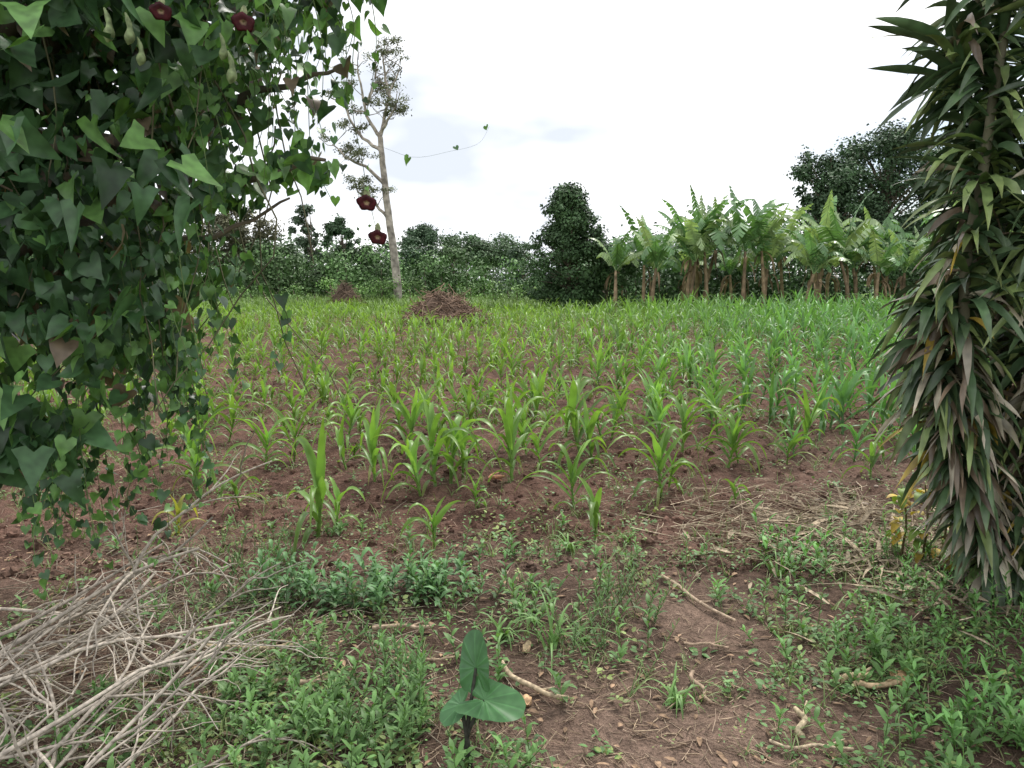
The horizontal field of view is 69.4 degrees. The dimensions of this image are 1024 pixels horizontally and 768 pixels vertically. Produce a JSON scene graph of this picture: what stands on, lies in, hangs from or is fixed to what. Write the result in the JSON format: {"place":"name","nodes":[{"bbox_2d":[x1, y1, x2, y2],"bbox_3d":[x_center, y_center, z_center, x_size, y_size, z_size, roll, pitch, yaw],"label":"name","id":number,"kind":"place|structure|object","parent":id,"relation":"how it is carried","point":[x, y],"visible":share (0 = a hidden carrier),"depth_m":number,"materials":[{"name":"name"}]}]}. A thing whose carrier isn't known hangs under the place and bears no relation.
{"place":"outdoors","nodes":[
{"label":"outdoors","id":0,"kind":"place"},
{"bbox_2d":[41,291,625,310],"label":"tall grass","id":1,"kind":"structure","parent":0,"point":[379,301],"depth_m":41.11,"materials":[{"name":"green plant"}]},
{"bbox_2d":[0,281,1023,767],"bbox_3d":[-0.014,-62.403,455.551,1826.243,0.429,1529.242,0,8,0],"label":"ground","id":2,"kind":"structure","parent":0,"point":[692,611],"depth_m":4.04,"materials":[{"name":"soil"}]},
{"bbox_2d":[0,429,340,767],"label":"dry brush pile","id":3,"kind":"object","parent":2,"relation":"on","point":[34,636],"visible":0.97,"depth_m":2.65,"materials":[{"name":"wood"}]},
{"bbox_2d":[151,494,205,537],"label":"maize plant","id":4,"kind":"object","parent":2,"relation":"on","point":[178,506],"visible":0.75,"depth_m":4.73,"materials":[{"name":"green plant"}]},
{"bbox_2d":[132,406,254,491],"bbox_3d":[-2.508,0.560,5.830,0.957,0.703,0.640,0,8,0],"label":"maize plant","id":5,"kind":"object","parent":2,"relation":"on","point":[190,444],"visible":0.58,"depth_m":5.85,"materials":[{"name":"green plant"}]},
{"bbox_2d":[172,446,225,495],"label":"maize plant","id":6,"kind":"object","parent":2,"relation":"on","point":[194,457],"visible":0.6,"depth_m":5.66,"materials":[{"name":"green plant"}]},
{"bbox_2d":[166,385,241,450],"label":"maize plant","id":7,"kind":"object","parent":2,"relation":"on","point":[201,420],"visible":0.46,"depth_m":7.02,"materials":[{"name":"green plant"}]},
{"bbox_2d":[182,205,286,274],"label":"broadleaf tree","id":8,"kind":"object","parent":2,"relation":"on","point":[222,220],"visible":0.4,"depth_m":55.97,"materials":[{"name":"green plant"}]},
{"bbox_2d":[215,469,268,515],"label":"maize plant","id":9,"kind":"object","parent":2,"relation":"on","point":[235,488],"visible":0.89,"depth_m":5.12,"materials":[{"name":"green plant"}]},
{"bbox_2d":[0,0,487,600],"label":"vine covered tree","id":10,"kind":"object","parent":2,"relation":"on","point":[92,218],"visible":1,"depth_m":2.49,"materials":[{"name":"green plant"}]},
{"bbox_2d":[222,411,298,469],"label":"maize plant","id":11,"kind":"object","parent":2,"relation":"on","point":[267,437],"visible":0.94,"depth_m":6.21,"materials":[{"name":"green plant"}]},
{"bbox_2d":[206,639,314,650],"bbox_3d":[-1.092,1.140,3.220,0.464,0.038,0.050,-1,8,-7],"label":"fallen stick","id":12,"kind":"object","parent":2,"relation":"on","point":[264,647],"visible":0.48,"depth_m":3.21,"materials":[{"name":"wood"}]},
{"bbox_2d":[235,238,301,289],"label":"broadleaf tree","id":13,"kind":"object","parent":2,"relation":"on","point":[263,243],"visible":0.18,"depth_m":54.32,"materials":[{"name":"green plant"}]},
{"bbox_2d":[28,239,548,298],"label":"hedgerow","id":14,"kind":"object","parent":2,"relation":"on","point":[336,260],"visible":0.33,"depth_m":51.20,"materials":[{"name":"green plant"}]},
{"bbox_2d":[286,414,328,563],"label":"maize plant","id":15,"kind":"object","parent":2,"relation":"on","point":[317,466],"visible":0.94,"depth_m":4.53,"materials":[{"name":"green plant"}]},
{"bbox_2d":[288,203,333,294],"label":"tree","id":16,"kind":"object","parent":2,"relation":"on","point":[298,219],"visible":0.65,"depth_m":60.68,"materials":[{"name":"green plant"}]},
{"bbox_2d":[304,476,364,530],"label":"maize plant","id":17,"kind":"object","parent":2,"relation":"on","point":[336,501],"visible":0.82,"depth_m":4.75,"materials":[{"name":"green plant"}]},
{"bbox_2d":[319,213,360,280],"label":"broadleaf tree","id":18,"kind":"object","parent":2,"relation":"on","point":[335,228],"visible":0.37,"depth_m":58.64,"materials":[{"name":"green plant"}]},
{"bbox_2d":[326,280,365,309],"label":"earth mound","id":19,"kind":"object","parent":2,"relation":"on","point":[345,292],"visible":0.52,"depth_m":40.88,"materials":[{"name":"soil"}]},
{"bbox_2d":[312,392,382,452],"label":"maize plant","id":20,"kind":"object","parent":2,"relation":"on","point":[351,412],"visible":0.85,"depth_m":7.11,"materials":[{"name":"green plant"}]},
{"bbox_2d":[332,414,366,469],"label":"maize plant","id":21,"kind":"object","parent":2,"relation":"on","point":[339,438],"visible":0.94,"depth_m":6.21,"materials":[{"name":"green plant"}]},
{"bbox_2d":[194,275,531,304],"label":"shrubs","id":22,"kind":"object","parent":2,"relation":"on","point":[378,291],"visible":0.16,"depth_m":44.69,"materials":[{"name":"green plant"}]},
{"bbox_2d":[317,35,412,301],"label":"tall sparse tree","id":23,"kind":"object","parent":2,"relation":"on","point":[383,179],"visible":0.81,"depth_m":43.43,"materials":[{"name":"green plant"}]},
{"bbox_2d":[345,243,385,287],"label":"broadleaf tree","id":24,"kind":"object","parent":2,"relation":"on","point":[357,251],"visible":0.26,"depth_m":54.36,"materials":[{"name":"green plant"}]},
{"bbox_2d":[349,392,393,491],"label":"maize plant","id":25,"kind":"object","parent":2,"relation":"on","point":[372,429],"visible":0.98,"depth_m":5.71,"materials":[{"name":"green plant"}]},
{"bbox_2d":[372,621,433,629],"bbox_3d":[-0.502,1.112,3.407,0.284,0.038,0.045,0,8,0],"label":"fallen stick","id":26,"kind":"object","parent":2,"relation":"on","point":[412,626],"visible":0.79,"depth_m":3.40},
{"bbox_2d":[382,221,443,286],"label":"broadleaf tree","id":27,"kind":"object","parent":2,"relation":"on","point":[425,234],"visible":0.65,"depth_m":63.57,"materials":[{"name":"green plant"}]},
{"bbox_2d":[371,434,456,502],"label":"maize plant","id":28,"kind":"object","parent":2,"relation":"on","point":[411,453],"visible":0.99,"depth_m":5.40,"materials":[{"name":"green plant"}]},
{"bbox_2d":[380,370,451,458],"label":"maize plant","id":29,"kind":"object","parent":2,"relation":"on","point":[416,410],"visible":0.64,"depth_m":6.65,"materials":[{"name":"green plant"}]},
{"bbox_2d":[400,497,458,549],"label":"maize plant","id":30,"kind":"object","parent":2,"relation":"on","point":[435,519],"visible":0.95,"depth_m":4.38,"materials":[{"name":"green plant"}]},
{"bbox_2d":[394,283,493,326],"bbox_3d":[-2.492,-2.755,26.921,3.819,1.853,3.878,0,8,0],"label":"maize stalk heap","id":31,"kind":"object","parent":2,"relation":"on","point":[452,306],"visible":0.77,"depth_m":26.26,"materials":[{"name":"plant"}]},
{"bbox_2d":[405,393,482,495],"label":"maize plant","id":32,"kind":"object","parent":2,"relation":"on","point":[432,422],"visible":0.88,"depth_m":5.61,"materials":[{"name":"green plant"}]},
{"bbox_2d":[425,245,482,290],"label":"broadleaf tree","id":33,"kind":"object","parent":2,"relation":"on","point":[445,249],"visible":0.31,"depth_m":60.73,"materials":[{"name":"green plant"}]},
{"bbox_2d":[423,412,486,482],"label":"maize plant","id":34,"kind":"object","parent":2,"relation":"on","point":[464,452],"visible":0.63,"depth_m":5.95,"materials":[{"name":"green plant"}]},
{"bbox_2d":[427,392,502,483],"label":"maize plant","id":35,"kind":"object","parent":2,"relation":"on","point":[454,433],"visible":0.79,"depth_m":5.76,"materials":[{"name":"green plant"}]},
{"bbox_2d":[456,472,488,508],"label":"maize plant","id":36,"kind":"object","parent":2,"relation":"on","point":[476,492],"visible":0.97,"depth_m":5.10,"materials":[{"name":"green plant"}]},
{"bbox_2d":[0,369,947,579],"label":"soil clods","id":37,"kind":"object","parent":2,"relation":"on","point":[530,565],"visible":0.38,"depth_m":4.73,"materials":[{"name":"soil"}]},
{"bbox_2d":[435,231,524,291],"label":"acacia tree","id":38,"kind":"object","parent":2,"relation":"on","point":[483,248],"visible":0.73,"depth_m":67.37,"materials":[{"name":"green plant"}]},
{"bbox_2d":[439,629,525,767],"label":"taro plant","id":39,"kind":"object","parent":2,"relation":"on","point":[499,702],"visible":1,"depth_m":2.44,"materials":[{"name":"green plant"}]},
{"bbox_2d":[461,386,556,481],"bbox_3d":[-0.023,0.441,5.735,0.430,0.822,0.926,7,11,42],"label":"maize plant","id":40,"kind":"object","parent":2,"relation":"on","point":[510,425],"visible":0.93,"depth_m":5.73,"materials":[{"name":"green plant"}]},
{"bbox_2d":[489,389,532,446],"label":"maize plant","id":41,"kind":"object","parent":2,"relation":"on","point":[519,405],"visible":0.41,"depth_m":7.16,"materials":[{"name":"green plant"}]},
{"bbox_2d":[0,314,1023,767],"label":"weeds","id":42,"kind":"object","parent":2,"relation":"on","point":[300,718],"visible":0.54,"depth_m":3.15,"materials":[{"name":"green plant"}]},
{"bbox_2d":[0,421,1023,767],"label":"straw litter","id":43,"kind":"object","parent":2,"relation":"on","point":[856,509],"visible":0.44,"depth_m":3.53,"materials":[{"name":"plant"}]},
{"bbox_2d":[504,241,545,290],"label":"broadleaf tree","id":44,"kind":"object","parent":2,"relation":"on","point":[513,254],"visible":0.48,"depth_m":64.65,"materials":[{"name":"green plant"}]},
{"bbox_2d":[500,660,568,699],"bbox_3d":[0.078,1.182,2.932,0.382,0.043,0.050,8,11,44],"label":"fallen stick","id":45,"kind":"object","parent":2,"relation":"on","point":[521,681],"visible":0.73,"depth_m":2.91,"materials":[{"name":"wood"}]},
{"bbox_2d":[184,205,890,293],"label":"distant trees","id":46,"kind":"object","parent":2,"relation":"on","point":[495,277],"visible":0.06,"depth_m":92.82,"materials":[{"name":"green plant"}]},
{"bbox_2d":[517,416,568,472],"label":"maize plant","id":47,"kind":"object","parent":2,"relation":"on","point":[536,441],"visible":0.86,"depth_m":6.36,"materials":[{"name":"green plant"}]},
{"bbox_2d":[517,180,613,307],"bbox_3d":[3.093,-7.289,39.391,4.792,6.963,5.288,3,9,22],"label":"evergreen tree","id":48,"kind":"object","parent":2,"relation":"on","point":[570,233],"visible":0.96,"depth_m":38.68,"materials":[{"name":"green plant"}]},
{"bbox_2d":[517,436,621,508],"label":"maize plant","id":49,"kind":"object","parent":2,"relation":"on","point":[572,469],"visible":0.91,"depth_m":5.09,"materials":[{"name":"green plant"}]},
{"bbox_2d":[575,475,612,541],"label":"maize plant","id":50,"kind":"object","parent":2,"relation":"on","point":[594,514],"visible":0.94,"depth_m":4.58,"materials":[{"name":"green plant"}]},
{"bbox_2d":[552,397,637,467],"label":"maize plant","id":51,"kind":"object","parent":2,"relation":"on","point":[588,427],"visible":0.9,"depth_m":6.48,"materials":[{"name":"green plant"}]},
{"bbox_2d":[556,366,636,466],"bbox_3d":[0.674,0.320,6.727,0.488,0.988,1.157,5,10,34],"label":"maize plant","id":52,"kind":"object","parent":2,"relation":"on","point":[576,386],"visible":0.82,"depth_m":6.71,"materials":[{"name":"green plant"}]},
{"bbox_2d":[581,372,641,437],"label":"maize plant","id":53,"kind":"object","parent":2,"relation":"on","point":[616,414],"visible":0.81,"depth_m":7.38,"materials":[{"name":"green plant"}]},
{"bbox_2d":[588,260,642,304],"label":"shrub","id":54,"kind":"object","parent":2,"relation":"on","point":[631,269],"visible":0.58,"depth_m":39.90,"materials":[{"name":"green plant"}]},
{"bbox_2d":[591,230,643,311],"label":"banana plant","id":55,"kind":"object","parent":2,"relation":"on","point":[618,256],"visible":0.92,"depth_m":36.24,"materials":[{"name":"green plant"}]},
{"bbox_2d":[605,236,641,294],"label":"banana plant","id":56,"kind":"object","parent":2,"relation":"on","point":[627,255],"visible":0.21,"depth_m":39.76,"materials":[{"name":"green plant"}]},
{"bbox_2d":[618,205,681,311],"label":"banana plant","id":57,"kind":"object","parent":2,"relation":"on","point":[637,244],"visible":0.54,"depth_m":37.97,"materials":[{"name":"green plant"}]},
{"bbox_2d":[606,422,706,506],"bbox_3d":[1.032,0.622,5.372,0.819,0.649,0.458,-2,8,-11],"label":"maize plant","id":58,"kind":"object","parent":2,"relation":"on","point":[659,451],"visible":0.97,"depth_m":5.44,"materials":[{"name":"green plant"}]},
{"bbox_2d":[629,217,693,301],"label":"banana plant","id":59,"kind":"object","parent":2,"relation":"on","point":[654,252],"visible":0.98,"depth_m":34.80,"materials":[{"name":"green plant"}]},
{"bbox_2d":[645,235,680,307],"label":"banana plant","id":60,"kind":"object","parent":2,"relation":"on","point":[663,263],"visible":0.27,"depth_m":39.84,"materials":[{"name":"green plant"}]},
{"bbox_2d":[636,448,696,494],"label":"maize plant","id":61,"kind":"object","parent":2,"relation":"on","point":[673,470],"visible":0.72,"depth_m":5.58,"materials":[{"name":"green plant"}]},
{"bbox_2d":[635,389,734,457],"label":"maize plant","id":62,"kind":"object","parent":2,"relation":"on","point":[683,411],"visible":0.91,"depth_m":6.71,"materials":[{"name":"green plant"}]},
{"bbox_2d":[662,239,708,305],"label":"banana plant","id":63,"kind":"object","parent":2,"relation":"on","point":[680,266],"visible":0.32,"depth_m":39.90,"materials":[{"name":"green plant"}]},
{"bbox_2d":[652,217,726,300],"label":"banana plant","id":64,"kind":"object","parent":2,"relation":"on","point":[699,243],"visible":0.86,"depth_m":35.85,"materials":[{"name":"green plant"}]},
{"bbox_2d":[658,199,731,302],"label":"banana plant","id":65,"kind":"object","parent":2,"relation":"on","point":[675,224],"visible":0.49,"depth_m":36.36,"materials":[{"name":"green plant"}]},
{"bbox_2d":[660,574,735,621],"bbox_3d":[0.909,1.057,3.687,0.039,0.032,0.580,-4,9,-24],"label":"fallen stick","id":66,"kind":"object","parent":2,"relation":"on","point":[679,586],"visible":0.94,"depth_m":3.62,"materials":[{"name":"wood"}]},
{"bbox_2d":[679,243,723,305],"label":"banana plant","id":67,"kind":"object","parent":2,"relation":"on","point":[698,277],"visible":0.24,"depth_m":41.09,"materials":[{"name":"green plant"}]},
{"bbox_2d":[667,184,751,304],"bbox_3d":[9.836,-6.622,36.700,3.826,6.307,3.671,-7,11,-41],"label":"banana plant","id":68,"kind":"object","parent":2,"relation":"on","point":[700,222],"visible":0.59,"depth_m":36.01,"materials":[{"name":"green plant"}]},
{"bbox_2d":[672,197,748,297],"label":"banana plant","id":69,"kind":"object","parent":2,"relation":"on","point":[727,231],"visible":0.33,"depth_m":38.05,"materials":[{"name":"green plant"}]},
{"bbox_2d":[679,374,759,436],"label":"maize plant","id":70,"kind":"object","parent":2,"relation":"on","point":[725,388],"visible":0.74,"depth_m":7.49,"materials":[{"name":"green plant"}]},
{"bbox_2d":[694,410,766,462],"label":"maize plant","id":71,"kind":"object","parent":2,"relation":"on","point":[744,432],"visible":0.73,"depth_m":6.47,"materials":[{"name":"green plant"}]},
{"bbox_2d":[711,242,750,301],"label":"banana plant","id":72,"kind":"object","parent":2,"relation":"on","point":[728,265],"visible":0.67,"depth_m":40.72,"materials":[{"name":"green plant"}]},
{"bbox_2d":[721,475,750,506],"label":"maize plant","id":73,"kind":"object","parent":2,"relation":"on","point":[733,488],"visible":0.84,"depth_m":5.26,"materials":[{"name":"green plant"}]},
{"bbox_2d":[703,406,777,475],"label":"maize plant","id":74,"kind":"object","parent":2,"relation":"on","point":[732,436],"visible":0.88,"depth_m":6.40,"materials":[{"name":"green plant"}]},
{"bbox_2d":[702,185,788,302],"bbox_3d":[11.332,-6.501,35.892,4.228,6.403,4.164,0,8,0],"label":"banana plant","id":75,"kind":"object","parent":2,"relation":"on","point":[739,231],"visible":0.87,"depth_m":35.67,"materials":[{"name":"green plant"}]},
{"bbox_2d":[730,240,769,301],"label":"banana plant","id":76,"kind":"object","parent":2,"relation":"on","point":[748,268],"visible":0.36,"depth_m":41.79,"materials":[{"name":"green plant"}]},
{"bbox_2d":[723,199,797,310],"bbox_3d":[12.361,-6.350,36.668,3.684,5.764,4.081,0,8,0],"label":"banana plant","id":77,"kind":"object","parent":2,"relation":"on","point":[768,233],"visible":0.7,"depth_m":36.21,"materials":[{"name":"green plant"}]},
{"bbox_2d":[614,427,921,542],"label":"stones","id":78,"kind":"object","parent":2,"relation":"on","point":[741,480],"visible":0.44,"depth_m":5.80,"materials":[{"name":"stone"}]},
{"bbox_2d":[731,232,807,296],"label":"banana plant","id":79,"kind":"object","parent":2,"relation":"on","point":[774,252],"visible":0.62,"depth_m":36.92,"materials":[{"name":"green plant"}]},
{"bbox_2d":[546,222,1010,308],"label":"hedgerow","id":80,"kind":"object","parent":2,"relation":"on","point":[673,278],"visible":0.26,"depth_m":44.17,"materials":[{"name":"green plant"}]},
{"bbox_2d":[746,203,813,297],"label":"banana plant","id":81,"kind":"object","parent":2,"relation":"on","point":[792,222],"visible":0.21,"depth_m":40.33,"materials":[{"name":"green plant"}]},
{"bbox_2d":[762,424,818,464],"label":"maize plant","id":82,"kind":"object","parent":2,"relation":"on","point":[794,441],"visible":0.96,"depth_m":6.41,"materials":[{"name":"green plant"}]},
{"bbox_2d":[793,700,807,737],"bbox_3d":[1.030,1.195,2.640,0.052,0.041,0.194,3,9,20],"label":"fallen stick","id":83,"kind":"object","parent":2,"relation":"on","point":[803,716],"visible":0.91,"depth_m":2.62,"materials":[{"name":"wood"}]},
{"bbox_2d":[772,386,842,448],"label":"maize plant","id":84,"kind":"object","parent":2,"relation":"on","point":[809,419],"visible":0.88,"depth_m":6.94,"materials":[{"name":"green plant"}]},
{"bbox_2d":[769,738,853,749],"bbox_3d":[1.020,1.225,2.516,0.277,0.033,0.040,1,8,6],"label":"fallen stick","id":85,"kind":"object","parent":2,"relation":"on","point":[805,745],"visible":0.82,"depth_m":2.51,"materials":[{"name":"wood"}]},
{"bbox_2d":[781,229,850,304],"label":"banana plant","id":86,"kind":"object","parent":2,"relation":"on","point":[809,255],"visible":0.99,"depth_m":34.37,"materials":[{"name":"green plant"}]},
{"bbox_2d":[793,232,844,302],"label":"banana plant","id":87,"kind":"object","parent":2,"relation":"on","point":[831,249],"visible":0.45,"depth_m":36.55,"materials":[{"name":"green plant"}]},
{"bbox_2d":[796,234,847,300],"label":"banana plant","id":88,"kind":"object","parent":2,"relation":"on","point":[836,285],"visible":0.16,"depth_m":40.91,"materials":[{"name":"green plant"}]},
{"bbox_2d":[793,190,862,303],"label":"banana plant","id":89,"kind":"object","parent":2,"relation":"on","point":[825,221],"visible":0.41,"depth_m":37.68,"materials":[{"name":"green plant"}]},
{"bbox_2d":[781,144,879,300],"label":"broadleaf tree","id":90,"kind":"object","parent":2,"relation":"on","point":[842,183],"visible":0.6,"depth_m":47.94,"materials":[{"name":"green plant"}]},
{"bbox_2d":[800,191,885,312],"bbox_3d":[16.289,-6.345,35.959,4.084,6.014,3.747,1,8,6],"label":"banana plant","id":91,"kind":"object","parent":2,"relation":"on","point":[835,234],"visible":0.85,"depth_m":35.96,"materials":[{"name":"green plant"}]},
{"bbox_2d":[831,430,889,479],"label":"maize plant","id":92,"kind":"object","parent":2,"relation":"on","point":[872,450],"visible":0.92,"depth_m":5.96,"materials":[{"name":"green plant"}]},
{"bbox_2d":[832,222,894,300],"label":"banana plant","id":93,"kind":"object","parent":2,"relation":"on","point":[854,257],"visible":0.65,"depth_m":37.24,"materials":[{"name":"green plant"}]},
{"bbox_2d":[791,118,943,288],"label":"broadleaf tree","id":94,"kind":"object","parent":2,"relation":"on","point":[891,170],"visible":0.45,"depth_m":49.33,"materials":[{"name":"green plant"}]},
{"bbox_2d":[852,675,900,688],"bbox_3d":[1.437,1.171,2.903,0.224,0.036,0.042,-1,8,-8],"label":"fallen stick","id":95,"kind":"object","parent":2,"relation":"on","point":[889,682],"visible":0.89,"depth_m":2.89,"materials":[{"name":"wood"}]},
{"bbox_2d":[845,229,909,310],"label":"banana plant","id":96,"kind":"object","parent":2,"relation":"on","point":[875,258],"visible":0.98,"depth_m":35.30,"materials":[{"name":"green plant"}]},
{"bbox_2d":[843,205,916,308],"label":"banana plant","id":97,"kind":"object","parent":2,"relation":"on","point":[888,223],"visible":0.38,"depth_m":38.40,"materials":[{"name":"green plant"}]},
{"bbox_2d":[868,238,915,298],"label":"banana plant","id":98,"kind":"object","parent":2,"relation":"on","point":[883,270],"visible":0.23,"depth_m":40.78,"materials":[{"name":"green plant"}]},
{"bbox_2d":[878,229,934,296],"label":"banana plant","id":99,"kind":"object","parent":2,"relation":"on","point":[906,260],"visible":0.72,"depth_m":36.10,"materials":[{"name":"green plant"}]},
{"bbox_2d":[905,226,930,289],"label":"banana plant","id":100,"kind":"object","parent":2,"relation":"on","point":[921,264],"visible":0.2,"depth_m":37.73,"materials":[{"name":"green plant"}]},
{"bbox_2d":[881,485,960,562],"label":"yellowing shrub","id":101,"kind":"object","parent":2,"relation":"on","point":[911,535],"visible":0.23,"depth_m":4.15,"materials":[{"name":"yellow plant"}]},
{"bbox_2d":[862,0,1023,611],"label":"dracaena shrub","id":102,"kind":"object","parent":2,"relation":"on","point":[970,316],"visible":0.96,"depth_m":3.33,"materials":[{"name":"green plant"}]},
{"bbox_2d":[906,128,1023,237],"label":"broadleaf tree","id":103,"kind":"object","parent":2,"relation":"on","point":[1013,167],"visible":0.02,"depth_m":51.41,"materials":[{"name":"green plant"}]},
{"bbox_2d":[0,285,1023,463],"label":"maize field","id":104,"kind":"structure","parent":0,"point":[811,314],"depth_m":13.44,"materials":[{"name":"green plant"}]},
{"bbox_2d":[43,0,1023,280],"label":"sky","id":105,"kind":"structure","parent":0,"point":[636,103],"materials":[{"name":"white"}]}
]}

